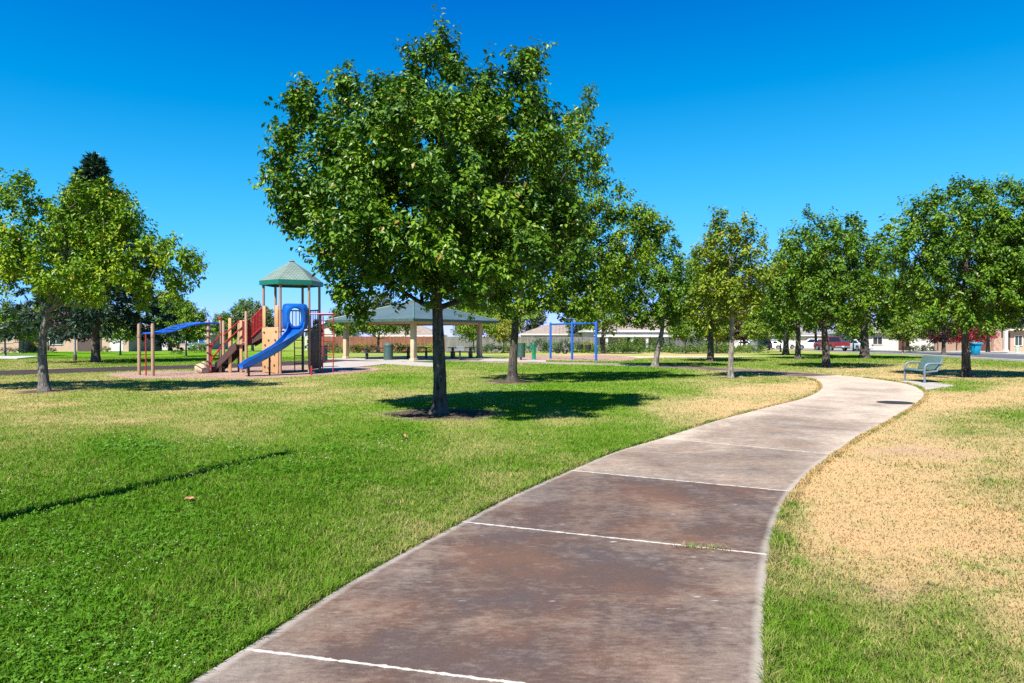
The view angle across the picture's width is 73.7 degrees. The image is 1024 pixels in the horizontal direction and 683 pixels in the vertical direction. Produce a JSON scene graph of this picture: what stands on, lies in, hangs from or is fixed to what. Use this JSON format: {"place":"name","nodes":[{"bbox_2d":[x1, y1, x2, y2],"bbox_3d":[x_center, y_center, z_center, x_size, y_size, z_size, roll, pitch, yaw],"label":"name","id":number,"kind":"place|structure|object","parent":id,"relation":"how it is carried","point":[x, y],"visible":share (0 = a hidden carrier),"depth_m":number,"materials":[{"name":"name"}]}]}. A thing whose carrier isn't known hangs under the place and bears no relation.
{"place":"outdoors","nodes":[
{"label":"outdoors","id":0,"kind":"place"},
{"bbox_2d":[0,355,36,358],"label":"pavement","id":1,"kind":"structure","parent":0,"point":[14,356],"depth_m":51.17,"materials":[{"name":"concrete"}]},
{"bbox_2d":[0,360,362,375],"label":"path","id":2,"kind":"structure","parent":0,"point":[74,370],"depth_m":33.35,"materials":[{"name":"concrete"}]},
{"bbox_2d":[321,361,432,369],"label":"pavilion walk","id":3,"kind":"structure","parent":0,"point":[342,365],"depth_m":37.63,"materials":[{"name":"concrete"}]},
{"bbox_2d":[321,345,327,366],"bbox_3d":[-9.665,0.764,34.602,0.604,1.150,0.604,0,0,0],"label":"litter bin","id":4,"kind":"object","parent":3,"relation":"on","point":[325,352],"visible":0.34,"depth_m":34.41,"materials":[{"name":"green metal"}]},
{"bbox_2d":[328,356,498,361],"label":"pavilion slab","id":5,"kind":"structure","parent":0,"point":[405,359],"depth_m":46.78,"materials":[{"name":"concrete"}]},
{"bbox_2d":[383,343,392,359],"bbox_3d":[-8.029,0.645,44.307,0.640,1.130,0.640,0,0,0],"label":"litter bin","id":6,"kind":"object","parent":5,"relation":"on","point":[388,351],"visible":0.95,"depth_m":44.04,"materials":[{"name":"metal"}]},
{"bbox_2d":[325,300,498,360],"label":"picnic pavilion","id":7,"kind":"structure","parent":5,"relation":"on","point":[412,315],"depth_m":45.59,"materials":[{"name":"teal paint"}]},
{"bbox_2d":[403,347,431,358],"bbox_3d":[-6.591,0.780,47.508,1.900,0.758,1.590,0,0,-3],"label":"picnic table","id":8,"kind":"object","parent":5,"relation":"on","point":[408,353],"visible":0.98,"depth_m":47.17,"materials":[{"name":"black metal"}]},
{"bbox_2d":[447,347,476,358],"bbox_3d":[-3.481,0.783,47.208,1.900,0.758,1.590,0,0,6],"label":"picnic table","id":9,"kind":"object","parent":5,"relation":"on","point":[469,352],"visible":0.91,"depth_m":46.91,"materials":[{"name":"black metal"}]},
{"bbox_2d":[0,337,1023,682],"bbox_3d":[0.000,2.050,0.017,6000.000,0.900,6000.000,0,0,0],"label":"lawn","id":10,"kind":"structure","parent":0,"point":[464,413],"depth_m":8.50,"materials":[{"name":"green plant"}]},
{"bbox_2d":[0,341,22,352],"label":"brick wall","id":11,"kind":"structure","parent":10,"relation":"on","point":[16,344],"depth_m":70.88,"materials":[{"name":"brick"}]},
{"bbox_2d":[0,347,25,353],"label":"shrub","id":12,"kind":"object","parent":10,"relation":"on","point":[14,350],"visible":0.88,"depth_m":66.58,"materials":[{"name":"green plant"}]},
{"bbox_2d":[0,297,39,355],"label":"tree","id":13,"kind":"object","parent":10,"relation":"on","point":[9,317],"visible":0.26,"depth_m":52.90,"materials":[{"name":"green plant"}]},
{"bbox_2d":[1,301,42,352],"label":"tree","id":14,"kind":"object","parent":10,"relation":"on","point":[35,336],"visible":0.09,"depth_m":69.15,"materials":[{"name":"green plant"}]},
{"bbox_2d":[17,338,37,351],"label":"wooden fence","id":15,"kind":"object","parent":10,"relation":"on","point":[29,342],"visible":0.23,"depth_m":76.56,"materials":[{"name":"brown wood"}]},
{"bbox_2d":[49,310,99,352],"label":"tree","id":16,"kind":"object","parent":10,"relation":"on","point":[78,339],"visible":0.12,"depth_m":65.61,"materials":[{"name":"green plant"}]},
{"bbox_2d":[0,151,180,362],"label":"conifer tree","id":17,"kind":"object","parent":10,"relation":"on","point":[95,168],"visible":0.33,"depth_m":40.44,"materials":[{"name":"green plant"}]},
{"bbox_2d":[0,167,209,391],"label":"ash tree","id":18,"kind":"object","parent":10,"relation":"on","point":[96,260],"visible":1,"depth_m":19.50,"materials":[{"name":"green plant"}]},
{"bbox_2d":[49,318,161,350],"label":"house","id":19,"kind":"structure","parent":10,"relation":"on","point":[86,346],"depth_m":84.01,"materials":[{"name":"paint"}]},
{"bbox_2d":[110,336,122,350],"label":"garage door","id":20,"kind":"structure","parent":19,"relation":"in","point":[114,347],"depth_m":83.96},
{"bbox_2d":[100,306,142,354],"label":"tree","id":21,"kind":"object","parent":10,"relation":"on","point":[130,337],"visible":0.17,"depth_m":56.41,"materials":[{"name":"green plant"}]},
{"bbox_2d":[156,303,183,350],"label":"conifer tree","id":22,"kind":"object","parent":10,"relation":"on","point":[164,341],"visible":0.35,"depth_m":91.13,"materials":[{"name":"green plant"}]},
{"bbox_2d":[143,289,197,350],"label":"background tree","id":23,"kind":"object","parent":10,"relation":"on","point":[162,303],"visible":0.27,"depth_m":92.71,"materials":[{"name":"green plant"}]},
{"bbox_2d":[156,301,212,355],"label":"tree","id":24,"kind":"object","parent":10,"relation":"on","point":[195,332],"visible":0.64,"depth_m":52.75,"materials":[{"name":"green plant"}]},
{"bbox_2d":[187,339,206,349],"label":"parked car","id":25,"kind":"object","parent":10,"relation":"on","point":[198,342],"visible":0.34,"depth_m":104.14,"materials":[{"name":"grey paint"}]},
{"bbox_2d":[162,326,232,349],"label":"house","id":26,"kind":"structure","parent":10,"relation":"on","point":[212,340],"depth_m":113.37,"materials":[{"name":"beige paint"}]},
{"bbox_2d":[189,342,206,352],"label":"shrub","id":27,"kind":"object","parent":10,"relation":"on","point":[197,348],"visible":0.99,"depth_m":72.90,"materials":[{"name":"green plant"}]},
{"bbox_2d":[206,305,244,341],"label":"tree","id":28,"kind":"object","parent":10,"relation":"on","point":[224,315],"visible":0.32,"depth_m":84.12,"materials":[{"name":"green plant"}]},
{"bbox_2d":[106,365,379,378],"bbox_3d":[-11.130,1.371,30.858,9.246,0.056,11.993,0,1,29],"label":"play area","id":29,"kind":"object","parent":10,"relation":"on","point":[287,371],"visible":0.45,"depth_m":28.98,"materials":[{"name":"brown"}]},
{"bbox_2d":[195,361,211,372],"bbox_3d":[-13.315,1.118,29.431,0.587,0.526,0.818,0,0,0],"label":"stepping rock","id":30,"kind":"object","parent":29,"relation":"on","point":[203,367],"visible":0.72,"depth_m":29.16,"materials":[{"name":"beige stone"}]},
{"bbox_2d":[137,260,337,375],"bbox_3d":[-11.466,-1.085,29.014,7.592,5.001,4.853,0,0,0],"label":"play structure","id":31,"kind":"object","parent":29,"relation":"on","point":[274,341],"visible":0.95,"depth_m":29.39,"materials":[{"name":"multicoloured plastic"}]},
{"bbox_2d":[225,301,273,350],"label":"tree","id":32,"kind":"object","parent":10,"relation":"on","point":[252,312],"visible":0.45,"depth_m":84.55,"materials":[{"name":"green plant"}]},
{"bbox_2d":[231,295,273,350],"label":"background tree","id":33,"kind":"object","parent":10,"relation":"on","point":[242,301],"visible":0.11,"depth_m":95.17,"materials":[{"name":"green plant"}]},
{"bbox_2d":[0,384,582,682],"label":"clover","id":34,"kind":"object","parent":10,"relation":"on","point":[31,665],"depth_m":4.23,"materials":[{"name":"green plant"}]},
{"bbox_2d":[304,322,358,349],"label":"house","id":35,"kind":"structure","parent":10,"relation":"on","point":[327,331],"depth_m":100.95,"materials":[{"name":"white paint"}]},
{"bbox_2d":[327,304,356,336],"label":"background tree","id":36,"kind":"object","parent":10,"relation":"on","point":[337,331],"visible":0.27,"depth_m":90.96,"materials":[{"name":"green plant"}]},
{"bbox_2d":[337,305,409,351],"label":"spreading tree","id":37,"kind":"object","parent":10,"relation":"on","point":[374,329],"visible":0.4,"depth_m":68.65,"materials":[{"name":"green plant"}]},
{"bbox_2d":[354,287,392,335],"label":"background tree","id":38,"kind":"object","parent":10,"relation":"on","point":[384,302],"visible":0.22,"depth_m":87.13,"materials":[{"name":"green plant"}]},
{"bbox_2d":[321,336,444,351],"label":"wooden fence","id":39,"kind":"object","parent":10,"relation":"on","point":[364,340],"visible":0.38,"depth_m":81.43,"materials":[{"name":"red wood"}]},
{"bbox_2d":[376,326,446,350],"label":"house","id":40,"kind":"structure","parent":10,"relation":"on","point":[423,331],"depth_m":96.13,"materials":[{"name":"beige paint"}]},
{"bbox_2d":[247,5,608,414],"bbox_3d":[-1.516,-2.563,13.788,6.226,8.202,6.420,0,1,-43],"label":"pear tree","id":41,"kind":"object","parent":10,"relation":"on","point":[452,233],"visible":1,"depth_m":12.96,"materials":[{"name":"green plant"}]},
{"bbox_2d":[448,300,495,336],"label":"background tree","id":42,"kind":"object","parent":10,"relation":"on","point":[453,308],"visible":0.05,"depth_m":82.89,"materials":[{"name":"green plant"}]},
{"bbox_2d":[450,306,499,352],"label":"tree","id":43,"kind":"object","parent":10,"relation":"on","point":[466,330],"visible":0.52,"depth_m":66.63,"materials":[{"name":"green plant"}]},
{"bbox_2d":[482,343,499,352],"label":"shrub","id":44,"kind":"object","parent":10,"relation":"on","point":[490,348],"visible":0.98,"depth_m":73.02,"materials":[{"name":"green plant"}]},
{"bbox_2d":[485,312,522,347],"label":"tree","id":45,"kind":"object","parent":10,"relation":"on","point":[503,330],"visible":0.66,"depth_m":72.31,"materials":[{"name":"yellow plant"}]},
{"bbox_2d":[485,301,523,325],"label":"background tree","id":46,"kind":"object","parent":10,"relation":"on","point":[504,315],"visible":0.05,"depth_m":88.39,"materials":[{"name":"green plant"}]},
{"bbox_2d":[445,336,594,351],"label":"wooden fence","id":47,"kind":"object","parent":10,"relation":"on","point":[451,341],"visible":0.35,"depth_m":82.51,"materials":[{"name":"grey wood"}]},
{"bbox_2d":[513,299,547,333],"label":"background tree","id":48,"kind":"object","parent":10,"relation":"on","point":[531,324],"visible":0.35,"depth_m":116.99,"materials":[{"name":"green plant"}]},
{"bbox_2d":[528,336,548,352],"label":"shrub","id":49,"kind":"object","parent":10,"relation":"on","point":[538,342],"visible":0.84,"depth_m":71.13,"materials":[{"name":"green plant"}]},
{"bbox_2d":[520,325,581,349],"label":"house","id":50,"kind":"structure","parent":10,"relation":"on","point":[542,331],"depth_m":103.19,"materials":[{"name":"beige paint"}]},
{"bbox_2d":[442,82,676,381],"bbox_3d":[1.245,-3.858,24.342,8.036,10.621,5.401,0,0,-21],"label":"pear tree","id":51,"kind":"object","parent":10,"relation":"on","point":[557,299],"visible":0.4,"depth_m":23.59,"materials":[{"name":"green plant"}]},
{"bbox_2d":[553,338,574,352],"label":"shrub","id":52,"kind":"object","parent":10,"relation":"on","point":[567,344],"visible":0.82,"depth_m":73.22,"materials":[{"name":"green plant"}]},
{"bbox_2d":[506,354,636,360],"bbox_3d":[4.352,1.212,51.302,9.652,0.073,15.937,0,0,0],"label":"swing area","id":53,"kind":"object","parent":10,"relation":"on","point":[589,358],"visible":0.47,"depth_m":48.21,"materials":[{"name":"brown soil"}]},
{"bbox_2d":[525,344,535,359],"bbox_3d":[1.240,0.681,46.050,0.765,1.090,0.420,0,0,0],"label":"drinking fountain","id":54,"kind":"object","parent":53,"relation":"on","point":[533,347],"visible":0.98,"depth_m":45.93,"materials":[{"name":"green metal"}]},
{"bbox_2d":[549,321,596,360],"bbox_3d":[4.063,-0.029,46.097,0.403,2.610,5.148,0,1,-33],"label":"swing set","id":55,"kind":"object","parent":53,"relation":"on","point":[580,346],"visible":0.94,"depth_m":46.04,"materials":[{"name":"blue metal"}]},
{"bbox_2d":[563,301,601,342],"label":"background tree","id":56,"kind":"object","parent":10,"relation":"on","point":[576,327],"visible":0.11,"depth_m":100.94,"materials":[{"name":"green plant"}]},
{"bbox_2d":[574,268,630,353],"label":"pear tree","id":57,"kind":"object","parent":10,"relation":"on","point":[606,323],"visible":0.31,"depth_m":63.64,"materials":[{"name":"green plant"}]},
{"bbox_2d":[612,336,634,351],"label":"shrub","id":58,"kind":"object","parent":10,"relation":"on","point":[624,341],"visible":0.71,"depth_m":76.86,"materials":[{"name":"green plant"}]},
{"bbox_2d":[578,316,706,349],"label":"house","id":59,"kind":"structure","parent":10,"relation":"on","point":[630,332],"depth_m":87.99,"materials":[{"name":"white paint"}]},
{"bbox_2d":[584,224,716,366],"bbox_3d":[7.529,-2.491,35.559,6.165,7.705,5.859,0,1,-40],"label":"pear tree","id":60,"kind":"object","parent":10,"relation":"on","point":[660,284],"visible":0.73,"depth_m":34.83,"materials":[{"name":"green plant"}]},
{"bbox_2d":[641,336,662,350],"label":"shrub","id":61,"kind":"object","parent":10,"relation":"on","point":[652,341],"visible":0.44,"depth_m":77.18,"materials":[{"name":"green plant"}]},
{"bbox_2d":[570,341,769,352],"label":"hedge","id":62,"kind":"object","parent":10,"relation":"on","point":[671,349],"visible":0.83,"depth_m":70.01,"materials":[{"name":"green plant"}]},
{"bbox_2d":[664,338,700,351],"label":"wooden fence","id":63,"kind":"object","parent":10,"relation":"on","point":[677,342],"visible":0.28,"depth_m":82.28,"materials":[{"name":"grey wood"}]},
{"bbox_2d":[665,318,706,353],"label":"tree","id":64,"kind":"object","parent":10,"relation":"on","point":[683,332],"visible":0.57,"depth_m":63.32,"materials":[{"name":"green plant"}]},
{"bbox_2d":[669,222,757,361],"bbox_3d":[12.384,-3.016,42.817,6.043,8.632,5.816,0,1,-27],"label":"pear tree","id":65,"kind":"object","parent":10,"relation":"on","point":[713,326],"visible":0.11,"depth_m":42.09,"materials":[{"name":"green plant"}]},
{"bbox_2d":[701,316,740,353],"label":"tree","id":66,"kind":"object","parent":10,"relation":"on","point":[725,331],"visible":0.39,"depth_m":64.81,"materials":[{"name":"green plant"}]},
{"bbox_2d":[685,204,787,377],"bbox_3d":[8.451,-1.902,26.018,3.589,6.681,3.299,0,1,-38],"label":"pear tree","id":67,"kind":"object","parent":10,"relation":"on","point":[721,292],"visible":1,"depth_m":25.80,"materials":[{"name":"green plant"}]},
{"bbox_2d":[728,318,751,343],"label":"tree","id":68,"kind":"object","parent":10,"relation":"on","point":[743,339],"visible":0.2,"depth_m":87.27,"materials":[{"name":"green plant"}]},
{"bbox_2d":[740,312,779,347],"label":"tree","id":69,"kind":"object","parent":10,"relation":"on","point":[758,333],"visible":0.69,"depth_m":74.60,"materials":[{"name":"green plant"}]},
{"bbox_2d":[748,339,771,349],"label":"parked car","id":70,"kind":"object","parent":10,"relation":"on","point":[768,344],"visible":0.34,"depth_m":101.73,"materials":[{"name":"black paint"}]},
{"bbox_2d":[747,249,816,354],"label":"pear tree","id":71,"kind":"object","parent":10,"relation":"on","point":[785,351],"visible":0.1,"depth_m":57.15,"materials":[{"name":"green plant"}]},
{"bbox_2d":[766,324,802,351],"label":"tree","id":72,"kind":"object","parent":10,"relation":"on","point":[780,338],"visible":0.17,"depth_m":78.26,"materials":[{"name":"green plant"}]},
{"bbox_2d":[762,327,820,348],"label":"house","id":73,"kind":"structure","parent":10,"relation":"on","point":[805,336],"depth_m":132.00,"materials":[{"name":"beige paint"}]},
{"bbox_2d":[760,228,839,358],"bbox_3d":[19.996,-3.279,47.463,5.385,9.086,5.596,0,1,-42],"label":"pear tree","id":74,"kind":"object","parent":10,"relation":"on","point":[769,313],"visible":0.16,"depth_m":47.28,"materials":[{"name":"green plant"}]},
{"bbox_2d":[800,321,832,349],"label":"background tree","id":75,"kind":"object","parent":10,"relation":"on","point":[814,332],"visible":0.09,"depth_m":91.86,"materials":[{"name":"green plant"}]},
{"bbox_2d":[764,203,893,367],"bbox_3d":[15.838,-2.815,34.499,5.824,8.370,5.694,0,1,-37],"label":"pear tree","id":76,"kind":"object","parent":10,"relation":"on","point":[815,274],"visible":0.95,"depth_m":33.80,"materials":[{"name":"green plant"}]},
{"bbox_2d":[828,315,875,351],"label":"tree","id":77,"kind":"object","parent":10,"relation":"on","point":[850,333],"visible":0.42,"depth_m":79.13,"materials":[{"name":"green plant"}]},
{"bbox_2d":[805,213,937,357],"bbox_3d":[25.158,-3.877,49.261,8.617,10.267,8.953,0,0,0],"label":"pear tree","id":78,"kind":"object","parent":10,"relation":"on","point":[887,309],"visible":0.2,"depth_m":47.87,"materials":[{"name":"green plant"}]},
{"bbox_2d":[820,321,933,349],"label":"house","id":79,"kind":"structure","parent":10,"relation":"on","point":[878,341],"depth_m":99.00,"materials":[{"name":"white paint"}]},
{"bbox_2d":[872,337,882,344],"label":"window","id":80,"kind":"structure","parent":79,"relation":"in","point":[875,340],"depth_m":98.98,"materials":[{"name":"white glass"}]},
{"bbox_2d":[917,336,933,349],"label":"garage door","id":81,"kind":"structure","parent":79,"relation":"in","point":[920,343],"depth_m":98.96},
{"bbox_2d":[878,309,928,352],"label":"tree","id":82,"kind":"object","parent":10,"relation":"on","point":[908,331],"visible":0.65,"depth_m":66.56,"materials":[{"name":"green plant"}]},
{"bbox_2d":[906,344,927,351],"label":"shrub","id":83,"kind":"object","parent":10,"relation":"on","point":[916,347],"visible":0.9,"depth_m":75.16,"materials":[{"name":"green plant"}]},
{"bbox_2d":[902,381,952,389],"bbox_3d":[13.410,1.440,22.203,1.789,0.059,5.019,0,0,19],"label":"bench pad","id":84,"kind":"object","parent":10,"relation":"on","point":[930,385],"visible":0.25,"depth_m":22.37,"materials":[{"name":"concrete"}]},
{"bbox_2d":[903,355,943,382],"bbox_3d":[14.363,0.976,23.840,0.748,0.961,1.496,0,0,4],"label":"park bench","id":85,"kind":"object","parent":84,"relation":"on","point":[928,362],"visible":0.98,"depth_m":23.65,"materials":[{"name":"green metal"}]},
{"bbox_2d":[911,269,960,354],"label":"pear tree","id":86,"kind":"object","parent":10,"relation":"on","point":[953,329],"visible":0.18,"depth_m":58.08,"materials":[{"name":"green plant"}]},
{"bbox_2d":[919,319,955,350],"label":"tree","id":87,"kind":"object","parent":10,"relation":"on","point":[929,337],"visible":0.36,"depth_m":79.48,"materials":[{"name":"red plant"}]},
{"bbox_2d":[880,172,1023,376],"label":"pear tree","id":88,"kind":"object","parent":10,"relation":"on","point":[937,250],"visible":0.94,"depth_m":25.88,"materials":[{"name":"green plant"}]},
{"bbox_2d":[939,328,970,350],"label":"tree","id":89,"kind":"object","parent":10,"relation":"on","point":[956,339],"visible":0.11,"depth_m":82.16,"materials":[{"name":"red plant"}]},
{"bbox_2d":[934,320,1023,350],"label":"house","id":90,"kind":"structure","parent":10,"relation":"on","point":[1008,340],"depth_m":83.98,"materials":[{"name":"paint"}]},
{"bbox_2d":[1014,335,1022,345],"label":"window","id":91,"kind":"structure","parent":90,"relation":"in","point":[1018,339],"depth_m":83.98,"materials":[{"name":"white glass"}]},
{"bbox_2d":[958,172,1023,317],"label":"pear tree","id":92,"kind":"object","parent":10,"relation":"on","point":[1017,195],"visible":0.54,"depth_m":25.19,"materials":[{"name":"green plant"}]},
{"bbox_2d":[971,282,1018,352],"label":"pear tree","id":93,"kind":"object","parent":10,"relation":"on","point":[992,329],"visible":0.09,"depth_m":63.77,"materials":[{"name":"green plant"}]},
{"bbox_2d":[478,359,545,361],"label":"pavilion walk","id":94,"kind":"structure","parent":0,"point":[525,360],"depth_m":43.94,"materials":[{"name":"concrete"}]},
{"bbox_2d":[517,343,524,359],"bbox_3d":[0.592,0.679,45.077,0.563,1.150,0.563,0,0,0],"label":"litter bin","id":95,"kind":"object","parent":94,"relation":"on","point":[521,351],"visible":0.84,"depth_m":44.82,"materials":[{"name":"green metal"}]},
{"bbox_2d":[0,0,1023,336],"label":"sky","id":96,"kind":"structure","parent":0,"point":[767,109],"materials":[{"name":"blue"}]},
{"bbox_2d":[190,360,923,682],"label":"path","id":97,"kind":"structure","parent":0,"point":[589,572],"depth_m":4.45,"materials":[{"name":"concrete"}]},
{"bbox_2d":[876,401,914,403],"bbox_3d":[9.114,1.459,16.215,0.820,0.030,0.820,0,0,0],"label":"manhole cover","id":98,"kind":"object","parent":97,"relation":"on","point":[894,402],"visible":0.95,"depth_m":16.17,"materials":[{"name":"metal"}]},
{"bbox_2d":[627,356,755,357],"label":"bare earth","id":99,"kind":"structure","parent":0,"point":[679,356],"depth_m":52.93,"materials":[{"name":"brown soil"}]},
{"bbox_2d":[833,350,1023,359],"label":"road","id":100,"kind":"structure","parent":0,"point":[993,356],"depth_m":55.53,"materials":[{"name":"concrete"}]},
{"bbox_2d":[794,339,821,349],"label":"parked car","id":101,"kind":"object","parent":100,"relation":"on","point":[807,343],"visible":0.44,"depth_m":107.30,"materials":[{"name":"white paint"}]},
{"bbox_2d":[813,337,849,350],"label":"pickup truck","id":102,"kind":"object","parent":100,"relation":"on","point":[835,342],"visible":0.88,"depth_m":86.38,"materials":[{"name":"red paint"}]},
{"bbox_2d":[841,340,873,350],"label":"parked car","id":103,"kind":"object","parent":100,"relation":"on","point":[857,346],"visible":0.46,"depth_m":92.62,"materials":[{"name":"silver paint"}]},
{"bbox_2d":[764,348,1023,361],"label":"kerb","id":104,"kind":"structure","parent":100,"relation":"on","point":[1019,360],"depth_m":55.20,"materials":[{"name":"concrete"}]},
{"bbox_2d":[803,348,1023,355],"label":"kerb","id":105,"kind":"structure","parent":100,"relation":"on","point":[938,352],"depth_m":70.29,"materials":[{"name":"concrete"}]},
{"bbox_2d":[970,343,982,353],"bbox_3d":[39.366,0.608,58.017,0.920,0.999,0.840,0,0,-9],"label":"wheeled bin","id":106,"kind":"object","parent":100,"relation":"on","point":[975,348],"visible":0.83,"depth_m":57.75,"materials":[{"name":"plastic"}]},
{"bbox_2d":[957,323,999,343],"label":"tree","id":107,"kind":"object","parent":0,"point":[972,336],"visible":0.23,"depth_m":79.21,"materials":[{"name":"red plant"}]},
{"bbox_2d":[946,351,1023,352],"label":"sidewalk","id":108,"kind":"structure","parent":0,"point":[991,351],"depth_m":73.70,"materials":[{"name":"concrete"}]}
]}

